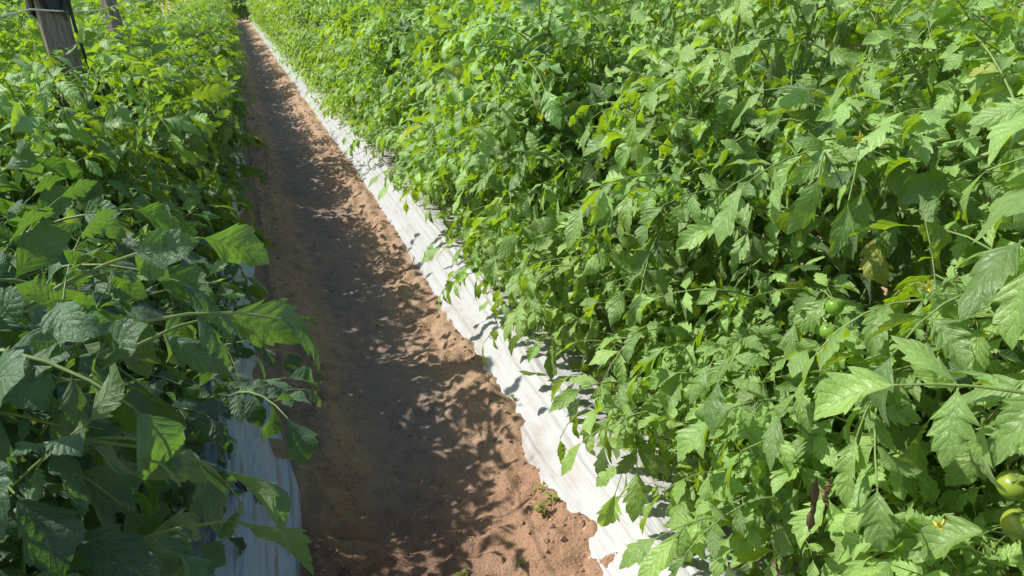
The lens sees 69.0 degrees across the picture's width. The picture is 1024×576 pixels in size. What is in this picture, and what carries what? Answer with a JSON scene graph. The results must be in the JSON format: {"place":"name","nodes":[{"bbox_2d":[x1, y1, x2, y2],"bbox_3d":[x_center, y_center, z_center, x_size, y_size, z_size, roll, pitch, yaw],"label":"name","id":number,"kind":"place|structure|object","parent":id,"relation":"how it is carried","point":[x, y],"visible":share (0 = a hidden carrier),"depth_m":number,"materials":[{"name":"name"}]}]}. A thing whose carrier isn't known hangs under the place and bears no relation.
{"place":"outdoors","nodes":[
{"label":"outdoors","id":0,"kind":"place"},
{"bbox_2d":[156,0,1023,575],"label":"ground","id":1,"kind":"structure","parent":0,"point":[376,502],"depth_m":2.82,"materials":[{"name":"soil"}]},
{"bbox_2d":[2,0,24,6],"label":"tomato plant","id":2,"kind":"object","parent":1,"relation":"on","point":[20,1],"visible":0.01,"depth_m":8.62,"materials":[{"name":"green plant"}]},
{"bbox_2d":[0,140,28,244],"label":"tomato plant","id":3,"kind":"object","parent":1,"relation":"on","point":[3,239],"depth_m":2.17,"materials":[{"name":"green plant"}]},
{"bbox_2d":[0,71,29,204],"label":"tomato plant","id":4,"kind":"object","parent":1,"relation":"on","point":[6,132],"depth_m":2.25,"materials":[{"name":"green plant"}]},
{"bbox_2d":[0,10,97,158],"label":"tomato plant","id":5,"kind":"object","parent":1,"relation":"on","point":[12,43],"visible":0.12,"depth_m":2.77,"materials":[{"name":"green plant"}]},
{"bbox_2d":[0,0,121,70],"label":"tomato plant","id":6,"kind":"object","parent":1,"relation":"on","point":[9,26],"visible":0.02,"depth_m":3.41,"materials":[{"name":"green plant"}]},
{"bbox_2d":[0,6,129,59],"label":"tomato plant","id":7,"kind":"object","parent":1,"relation":"on","point":[79,21],"visible":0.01,"depth_m":4.08,"materials":[{"name":"green plant"}]},
{"bbox_2d":[2,5,129,57],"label":"tomato plant","id":8,"kind":"object","parent":1,"relation":"on","point":[95,17],"depth_m":4.31,"materials":[{"name":"green plant"}]},
{"bbox_2d":[25,0,109,127],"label":"wooden post","id":9,"kind":"object","parent":1,"relation":"on","point":[56,29],"visible":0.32,"depth_m":2.58,"materials":[{"name":"grey wood"}]},
{"bbox_2d":[0,0,150,17],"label":"trellis twine","id":10,"kind":"object","parent":9,"relation":"attached to","point":[17,12],"visible":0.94,"depth_m":2.40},
{"bbox_2d":[17,0,137,27],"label":"tomato plant","id":11,"kind":"object","parent":1,"relation":"on","point":[92,5],"visible":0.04,"depth_m":5.60,"materials":[{"name":"green plant"}]},
{"bbox_2d":[76,0,145,24],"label":"tomato plant","id":12,"kind":"object","parent":1,"relation":"on","point":[140,4],"visible":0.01,"depth_m":6.49,"materials":[{"name":"green plant"}]},
{"bbox_2d":[75,7,148,50],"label":"tomato plant","id":13,"kind":"object","parent":1,"relation":"on","point":[106,30],"depth_m":5.03,"materials":[{"name":"green plant"}]},
{"bbox_2d":[72,1,154,23],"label":"tomato plant","id":14,"kind":"object","parent":1,"relation":"on","point":[103,14],"visible":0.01,"depth_m":6.10,"materials":[{"name":"green plant"}]},
{"bbox_2d":[100,0,128,66],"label":"wooden post","id":15,"kind":"object","parent":1,"relation":"on","point":[115,23],"visible":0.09,"depth_m":3.76,"materials":[{"name":"grey wood"}]},
{"bbox_2d":[0,132,236,575],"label":"tomato plant","id":16,"kind":"object","parent":1,"relation":"on","point":[189,283],"visible":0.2,"depth_m":1.04,"materials":[{"name":"green plant"}]},
{"bbox_2d":[0,46,242,284],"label":"tomato plant","id":17,"kind":"object","parent":1,"relation":"on","point":[124,97],"visible":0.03,"depth_m":3.03,"materials":[{"name":"green plant"}]},
{"bbox_2d":[0,198,243,520],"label":"tomato plant","id":18,"kind":"object","parent":1,"relation":"on","point":[189,204],"visible":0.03,"depth_m":2.11,"materials":[{"name":"green plant"}]},
{"bbox_2d":[0,5,253,284],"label":"tomato plant","id":19,"kind":"object","parent":1,"relation":"on","point":[178,90],"visible":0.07,"depth_m":3.39,"materials":[{"name":"green plant"}]},
{"bbox_2d":[0,28,269,383],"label":"tomato plant","id":20,"kind":"object","parent":1,"relation":"on","point":[30,117],"visible":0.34,"depth_m":2.18,"materials":[{"name":"green plant"}]},
{"bbox_2d":[93,0,176,21],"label":"tomato plant","id":21,"kind":"object","parent":1,"relation":"on","point":[150,10],"visible":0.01,"depth_m":7.14,"materials":[{"name":"green plant"}]},
{"bbox_2d":[0,30,275,338],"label":"tomato plant","id":22,"kind":"object","parent":1,"relation":"on","point":[195,143],"visible":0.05,"depth_m":2.61,"materials":[{"name":"green plant"}]},
{"bbox_2d":[0,208,318,575],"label":"tomato plant","id":23,"kind":"object","parent":1,"relation":"on","point":[37,538],"visible":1,"depth_m":0.71,"materials":[{"name":"green plant"}]},
{"bbox_2d":[81,25,254,193],"bbox_3d":[-2.159,-0.914,4.467,1.181,1.249,1.407,-6,23,-16],"label":"tomato plant","id":24,"kind":"object","parent":1,"relation":"on","point":[179,49],"visible":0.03,"depth_m":4.49,"materials":[{"name":"green plant"}]},
{"bbox_2d":[93,46,244,232],"bbox_3d":[-1.938,-0.695,4.042,1.117,1.178,1.399,-14,26,-31],"label":"tomato plant","id":25,"kind":"object","parent":1,"relation":"on","point":[227,132],"visible":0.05,"depth_m":4.01,"materials":[{"name":"green plant"}]},
{"bbox_2d":[102,29,244,154],"bbox_3d":[-2.474,-1.189,5.158,1.089,1.176,1.226,-3,22,-7],"label":"tomato plant","id":26,"kind":"object","parent":1,"relation":"on","point":[190,41],"visible":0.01,"depth_m":5.10,"materials":[{"name":"green plant"}]},
{"bbox_2d":[88,38,268,191],"bbox_3d":[-2.178,-0.989,4.747,1.173,1.148,1.259,-11,24,-24],"label":"tomato plant","id":27,"kind":"object","parent":1,"relation":"on","point":[255,140],"visible":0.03,"depth_m":4.88,"materials":[{"name":"green plant"}]},
{"bbox_2d":[107,12,249,180],"bbox_3d":[-2.649,-1.412,5.649,1.140,1.281,1.149,-11,24,-25],"label":"tomato plant","id":28,"kind":"object","parent":1,"relation":"on","point":[171,25],"visible":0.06,"depth_m":5.42,"materials":[{"name":"green plant"}]},
{"bbox_2d":[125,2,251,127],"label":"tomato plant","id":29,"kind":"object","parent":1,"relation":"on","point":[242,114],"visible":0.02,"depth_m":6.23,"materials":[{"name":"green plant"}]},
{"bbox_2d":[136,7,247,159],"bbox_3d":[-2.698,-1.562,6.021,1.117,1.331,1.399,-8,23,-18],"label":"tomato plant","id":30,"kind":"object","parent":1,"relation":"on","point":[218,39],"visible":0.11,"depth_m":5.98,"materials":[{"name":"green plant"}]},
{"bbox_2d":[77,251,322,568],"bbox_3d":[-1.010,0.361,1.839,1.188,0.772,1.169,-1,22,-3],"label":"tomato plant","id":31,"kind":"object","parent":1,"relation":"on","point":[199,405],"visible":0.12,"depth_m":1.69,"materials":[{"name":"green plant"}]},
{"bbox_2d":[165,1,242,68],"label":"tomato plant","id":32,"kind":"object","parent":1,"relation":"on","point":[215,11],"visible":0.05,"depth_m":11.33,"materials":[{"name":"green plant"}]},
{"bbox_2d":[162,0,247,84],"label":"tomato plant","id":33,"kind":"object","parent":1,"relation":"on","point":[227,25],"visible":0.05,"depth_m":10.83,"materials":[{"name":"green plant"}]},
{"bbox_2d":[166,0,246,69],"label":"tomato plant","id":34,"kind":"object","parent":1,"relation":"on","point":[194,16],"visible":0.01,"depth_m":8.34,"materials":[{"name":"green plant"}]},
{"bbox_2d":[169,2,248,127],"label":"tomato plant","id":35,"kind":"object","parent":1,"relation":"on","point":[238,63],"visible":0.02,"depth_m":7.91,"materials":[{"name":"green plant"}]},
{"bbox_2d":[167,2,250,115],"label":"tomato plant","id":36,"kind":"object","parent":1,"relation":"on","point":[176,10],"visible":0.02,"depth_m":8.25,"materials":[{"name":"green plant"}]},
{"bbox_2d":[173,0,245,88],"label":"tomato plant","id":37,"kind":"object","parent":1,"relation":"on","point":[234,42],"visible":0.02,"depth_m":10.50,"materials":[{"name":"green plant"}]},
{"bbox_2d":[118,87,301,575],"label":"plastic mulch","id":38,"kind":"object","parent":1,"relation":"on","point":[252,454],"visible":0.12,"depth_m":2.25,"materials":[{"name":"white plastic"}]},
{"bbox_2d":[155,0,243,61],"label":"tomato plant","id":39,"kind":"object","parent":38,"relation":"on","point":[188,9],"visible":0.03,"depth_m":9.89,"materials":[{"name":"green plant"}]},
{"bbox_2d":[154,0,248,123],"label":"tomato plant","id":40,"kind":"object","parent":38,"relation":"on","point":[240,90],"visible":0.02,"depth_m":6.98,"materials":[{"name":"green plant"}]},
{"bbox_2d":[234,480,247,491],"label":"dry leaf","id":41,"kind":"object","parent":38,"relation":"on","point":[243,486],"visible":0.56,"depth_m":2.16,"materials":[{"name":"brown plant"}]},
{"bbox_2d":[167,4,254,108],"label":"tomato plant","id":42,"kind":"object","parent":1,"relation":"on","point":[211,19],"visible":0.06,"depth_m":7.29,"materials":[{"name":"green plant"}]},
{"bbox_2d":[188,0,244,75],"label":"tomato plant","id":43,"kind":"object","parent":1,"relation":"on","point":[218,7],"visible":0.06,"depth_m":11.75,"materials":[{"name":"green plant"}]},
{"bbox_2d":[195,0,244,68],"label":"tomato plant","id":44,"kind":"object","parent":1,"relation":"on","point":[230,18],"visible":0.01,"depth_m":13.18,"materials":[{"name":"green plant"}]},
{"bbox_2d":[228,0,245,20],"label":"tomato plant","id":45,"kind":"object","parent":1,"relation":"on","point":[234,3],"visible":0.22,"depth_m":34.28,"materials":[{"name":"green plant"}]},
{"bbox_2d":[230,0,251,20],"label":"tomato plant","id":46,"kind":"object","parent":1,"relation":"on","point":[237,11],"visible":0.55,"depth_m":34.22,"materials":[{"name":"green plant"}]},
{"bbox_2d":[236,0,251,20],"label":"tomato plant","id":47,"kind":"object","parent":1,"relation":"on","point":[246,13],"visible":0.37,"depth_m":34.39,"materials":[{"name":"green plant"}]},
{"bbox_2d":[256,8,268,33],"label":"tomato plant","id":48,"kind":"object","parent":1,"relation":"on","point":[262,11],"visible":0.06,"depth_m":21.33,"materials":[{"name":"green plant"}]},
{"bbox_2d":[265,8,276,43],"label":"tomato plant","id":49,"kind":"object","parent":1,"relation":"on","point":[269,37],"depth_m":18.82,"materials":[{"name":"green plant"}]},
{"bbox_2d":[264,0,279,47],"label":"tomato plant","id":50,"kind":"object","parent":1,"relation":"on","point":[274,15],"visible":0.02,"depth_m":16.99,"materials":[{"name":"green plant"}]},
{"bbox_2d":[265,0,278,44],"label":"tomato plant","id":51,"kind":"object","parent":1,"relation":"on","point":[271,27],"visible":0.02,"depth_m":18.24,"materials":[{"name":"green plant"}]},
{"bbox_2d":[267,4,284,49],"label":"tomato plant","id":52,"kind":"object","parent":1,"relation":"on","point":[277,37],"visible":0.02,"depth_m":15.85,"materials":[{"name":"green plant"}]},
{"bbox_2d":[270,0,285,50],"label":"tomato plant","id":53,"kind":"object","parent":1,"relation":"on","point":[272,20],"visible":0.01,"depth_m":16.48,"materials":[{"name":"green plant"}]},
{"bbox_2d":[271,0,288,54],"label":"tomato plant","id":54,"kind":"object","parent":1,"relation":"on","point":[281,32],"visible":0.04,"depth_m":15.47,"materials":[{"name":"green plant"}]},
{"bbox_2d":[269,0,290,58],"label":"tomato plant","id":55,"kind":"object","parent":1,"relation":"on","point":[274,13],"visible":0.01,"depth_m":14.66,"materials":[{"name":"green plant"}]},
{"bbox_2d":[274,15,290,57],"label":"tomato plant","id":56,"kind":"object","parent":1,"relation":"on","point":[277,23],"visible":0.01,"depth_m":15.14,"materials":[{"name":"green plant"}]},
{"bbox_2d":[277,0,291,61],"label":"tomato plant","id":57,"kind":"object","parent":1,"relation":"on","point":[288,51],"visible":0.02,"depth_m":14.24,"materials":[{"name":"green plant"}]},
{"bbox_2d":[273,0,296,61],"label":"tomato plant","id":58,"kind":"object","parent":1,"relation":"on","point":[282,28],"visible":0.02,"depth_m":13.76,"materials":[{"name":"green plant"}]},
{"bbox_2d":[277,0,301,66],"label":"tomato plant","id":59,"kind":"object","parent":1,"relation":"on","point":[285,40],"visible":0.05,"depth_m":13.30,"materials":[{"name":"green plant"}]},
{"bbox_2d":[282,1,305,68],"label":"tomato plant","id":60,"kind":"object","parent":1,"relation":"on","point":[291,63],"visible":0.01,"depth_m":12.85,"materials":[{"name":"green plant"}]},
{"bbox_2d":[292,0,308,74],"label":"tomato plant","id":61,"kind":"object","parent":1,"relation":"on","point":[297,47],"visible":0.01,"depth_m":11.92,"materials":[{"name":"green plant"}]},
{"bbox_2d":[284,0,326,84],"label":"tomato plant","id":62,"kind":"object","parent":1,"relation":"on","point":[300,27],"visible":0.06,"depth_m":10.88,"materials":[{"name":"green plant"}]},
{"bbox_2d":[284,0,330,89],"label":"tomato plant","id":63,"kind":"object","parent":1,"relation":"on","point":[300,42],"visible":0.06,"depth_m":10.47,"materials":[{"name":"green plant"}]},
{"bbox_2d":[283,0,333,94],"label":"tomato plant","id":64,"kind":"object","parent":1,"relation":"on","point":[307,42],"visible":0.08,"depth_m":10.00,"materials":[{"name":"green plant"}]},
{"bbox_2d":[303,0,348,99],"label":"tomato plant","id":65,"kind":"object","parent":1,"relation":"on","point":[311,88],"visible":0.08,"depth_m":9.21,"materials":[{"name":"green plant"}]},
{"bbox_2d":[309,0,355,107],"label":"tomato plant","id":66,"kind":"object","parent":1,"relation":"on","point":[317,72],"visible":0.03,"depth_m":8.68,"materials":[{"name":"green plant"}]},
{"bbox_2d":[314,0,356,112],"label":"tomato plant","id":67,"kind":"object","parent":1,"relation":"on","point":[323,104],"visible":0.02,"depth_m":8.32,"materials":[{"name":"green plant"}]},
{"bbox_2d":[311,0,392,131],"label":"tomato plant","id":68,"kind":"object","parent":1,"relation":"on","point":[330,51],"visible":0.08,"depth_m":7.33,"materials":[{"name":"green plant"}]},
{"bbox_2d":[315,0,415,121],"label":"tomato plant","id":69,"kind":"object","parent":1,"relation":"on","point":[332,115],"visible":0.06,"depth_m":7.85,"materials":[{"name":"green plant"}]},
{"bbox_2d":[320,0,414,144],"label":"tomato plant","id":70,"kind":"object","parent":1,"relation":"on","point":[333,79],"visible":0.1,"depth_m":6.49,"materials":[{"name":"green plant"}]},
{"bbox_2d":[262,137,576,572],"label":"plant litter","id":71,"kind":"object","parent":1,"relation":"on","point":[361,350],"visible":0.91,"depth_m":3.27,"materials":[{"name":"plant"}]},
{"bbox_2d":[245,110,617,575],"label":"soil clods","id":72,"kind":"object","parent":1,"relation":"on","point":[581,522],"visible":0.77,"depth_m":2.64,"materials":[{"name":"brown soil"}]},
{"bbox_2d":[367,0,500,204],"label":"tomato plant","id":73,"kind":"object","parent":1,"relation":"on","point":[385,108],"visible":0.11,"depth_m":4.82,"materials":[{"name":"green plant"}]},
{"bbox_2d":[453,567,468,575],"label":"weed seedling","id":74,"kind":"object","parent":1,"relation":"on","point":[464,572],"visible":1,"depth_m":2.01,"materials":[{"name":"green plant"}]},
{"bbox_2d":[368,0,591,246],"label":"tomato plant","id":75,"kind":"object","parent":1,"relation":"on","point":[408,40],"visible":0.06,"depth_m":4.11,"materials":[{"name":"green plant"}]},
{"bbox_2d":[396,0,590,248],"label":"tomato plant","id":76,"kind":"object","parent":1,"relation":"on","point":[421,169],"visible":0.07,"depth_m":3.73,"materials":[{"name":"green plant"}]},
{"bbox_2d":[530,500,548,514],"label":"weed seedling","id":77,"kind":"object","parent":1,"relation":"on","point":[539,509],"visible":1,"depth_m":2.19,"materials":[{"name":"green plant"}]},
{"bbox_2d":[542,491,558,503],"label":"weed seedling","id":78,"kind":"object","parent":1,"relation":"on","point":[555,496],"visible":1,"depth_m":2.24,"materials":[{"name":"green plant"}]},
{"bbox_2d":[397,0,766,362],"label":"tomato plant","id":79,"kind":"object","parent":1,"relation":"on","point":[519,39],"visible":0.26,"depth_m":2.59,"materials":[{"name":"green plant"}]},
{"bbox_2d":[153,0,1021,17],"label":"distant crop","id":80,"kind":"object","parent":1,"relation":"on","point":[170,3],"depth_m":36.09,"materials":[{"name":"green plant"}]},
{"bbox_2d":[249,19,928,575],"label":"plastic mulch","id":81,"kind":"object","parent":1,"relation":"on","point":[577,489],"visible":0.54,"depth_m":2.80,"materials":[{"name":"white plastic"}]},
{"bbox_2d":[261,1,278,36],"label":"tomato plant","id":82,"kind":"object","parent":81,"relation":"on","point":[270,14],"visible":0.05,"depth_m":17.57,"materials":[{"name":"green plant"}]},
{"bbox_2d":[266,0,278,46],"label":"tomato plant","id":83,"kind":"object","parent":81,"relation":"on","point":[272,28],"visible":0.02,"depth_m":17.72,"materials":[{"name":"green plant"}]},
{"bbox_2d":[274,0,305,73],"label":"tomato plant","id":84,"kind":"object","parent":81,"relation":"on","point":[292,13],"visible":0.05,"depth_m":12.50,"materials":[{"name":"green plant"}]},
{"bbox_2d":[276,0,311,69],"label":"tomato plant","id":85,"kind":"object","parent":81,"relation":"on","point":[291,7],"visible":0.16,"depth_m":11.50,"materials":[{"name":"green plant"}]},
{"bbox_2d":[302,0,353,96],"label":"tomato plant","id":86,"kind":"object","parent":81,"relation":"on","point":[314,10],"visible":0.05,"depth_m":9.65,"materials":[{"name":"green plant"}]},
{"bbox_2d":[325,0,407,136],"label":"tomato plant","id":87,"kind":"object","parent":81,"relation":"on","point":[341,27],"visible":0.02,"depth_m":6.74,"materials":[{"name":"green plant"}]},
{"bbox_2d":[334,0,411,161],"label":"tomato plant","id":88,"kind":"object","parent":81,"relation":"on","point":[351,85],"visible":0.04,"depth_m":6.00,"materials":[{"name":"green plant"}]},
{"bbox_2d":[336,0,452,174],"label":"tomato plant","id":89,"kind":"object","parent":81,"relation":"on","point":[373,35],"visible":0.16,"depth_m":5.43,"materials":[{"name":"green plant"}]},
{"bbox_2d":[335,0,459,182],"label":"tomato plant","id":90,"kind":"object","parent":81,"relation":"on","point":[374,93],"visible":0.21,"depth_m":5.29,"materials":[{"name":"green plant"}]},
{"bbox_2d":[380,5,486,223],"bbox_3d":[-0.192,-1.090,4.633,1.141,1.321,1.257,-15,27,-33],"label":"tomato plant","id":91,"kind":"object","parent":81,"relation":"on","point":[432,196],"visible":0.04,"depth_m":4.50,"materials":[{"name":"green plant"}]},
{"bbox_2d":[404,0,663,310],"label":"tomato plant","id":92,"kind":"object","parent":81,"relation":"on","point":[460,173],"visible":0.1,"depth_m":3.13,"materials":[{"name":"green plant"}]},
{"bbox_2d":[448,0,764,420],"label":"tomato plant","id":93,"kind":"object","parent":81,"relation":"on","point":[546,159],"visible":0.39,"depth_m":2.44,"materials":[{"name":"green plant"}]},
{"bbox_2d":[554,0,1023,575],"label":"tomato plant","id":94,"kind":"object","parent":81,"relation":"on","point":[798,310],"visible":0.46,"depth_m":1.54,"materials":[{"name":"green plant"}]},
{"bbox_2d":[619,0,1023,575],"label":"tomato plant","id":95,"kind":"object","parent":81,"relation":"on","point":[1003,124],"visible":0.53,"depth_m":1.30,"materials":[{"name":"green plant"}]},
{"bbox_2d":[582,0,650,27],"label":"tomato plant","id":96,"kind":"object","parent":1,"relation":"on","point":[598,3],"visible":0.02,"depth_m":6.76,"materials":[{"name":"green plant"}]},
{"bbox_2d":[611,0,712,47],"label":"tomato plant","id":97,"kind":"object","parent":1,"relation":"on","point":[623,7],"depth_m":6.27,"materials":[{"name":"green plant"}]},
{"bbox_2d":[609,0,724,98],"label":"tomato plant","id":98,"kind":"object","parent":1,"relation":"on","point":[651,25],"visible":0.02,"depth_m":5.73,"materials":[{"name":"green plant"}]},
{"bbox_2d":[665,0,771,73],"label":"tomato plant","id":99,"kind":"object","parent":1,"relation":"on","point":[716,31],"visible":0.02,"depth_m":5.39,"materials":[{"name":"green plant"}]},
{"bbox_2d":[482,0,1023,572],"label":"tomato plant","id":100,"kind":"object","parent":1,"relation":"on","point":[694,86],"visible":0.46,"depth_m":1.85,"materials":[{"name":"green plant"}]},
{"bbox_2d":[691,0,820,182],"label":"tomato plant","id":101,"kind":"object","parent":1,"relation":"on","point":[764,16],"visible":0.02,"depth_m":4.83,"materials":[{"name":"green plant"}]},
{"bbox_2d":[738,0,980,212],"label":"tomato plant","id":102,"kind":"object","parent":1,"relation":"on","point":[761,61],"visible":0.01,"depth_m":4.53,"materials":[{"name":"green plant"}]},
{"bbox_2d":[773,0,996,232],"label":"tomato plant","id":103,"kind":"object","parent":1,"relation":"on","point":[906,60],"visible":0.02,"depth_m":3.89,"materials":[{"name":"green plant"}]},
{"bbox_2d":[761,6,1023,575],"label":"tomato plant","id":104,"kind":"object","parent":1,"relation":"on","point":[860,385],"visible":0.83,"depth_m":1.06,"materials":[{"name":"green plant"}]},
{"bbox_2d":[855,0,1023,259],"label":"tomato plant","id":105,"kind":"object","parent":1,"relation":"on","point":[1015,40],"visible":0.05,"depth_m":3.34,"materials":[{"name":"green plant"}]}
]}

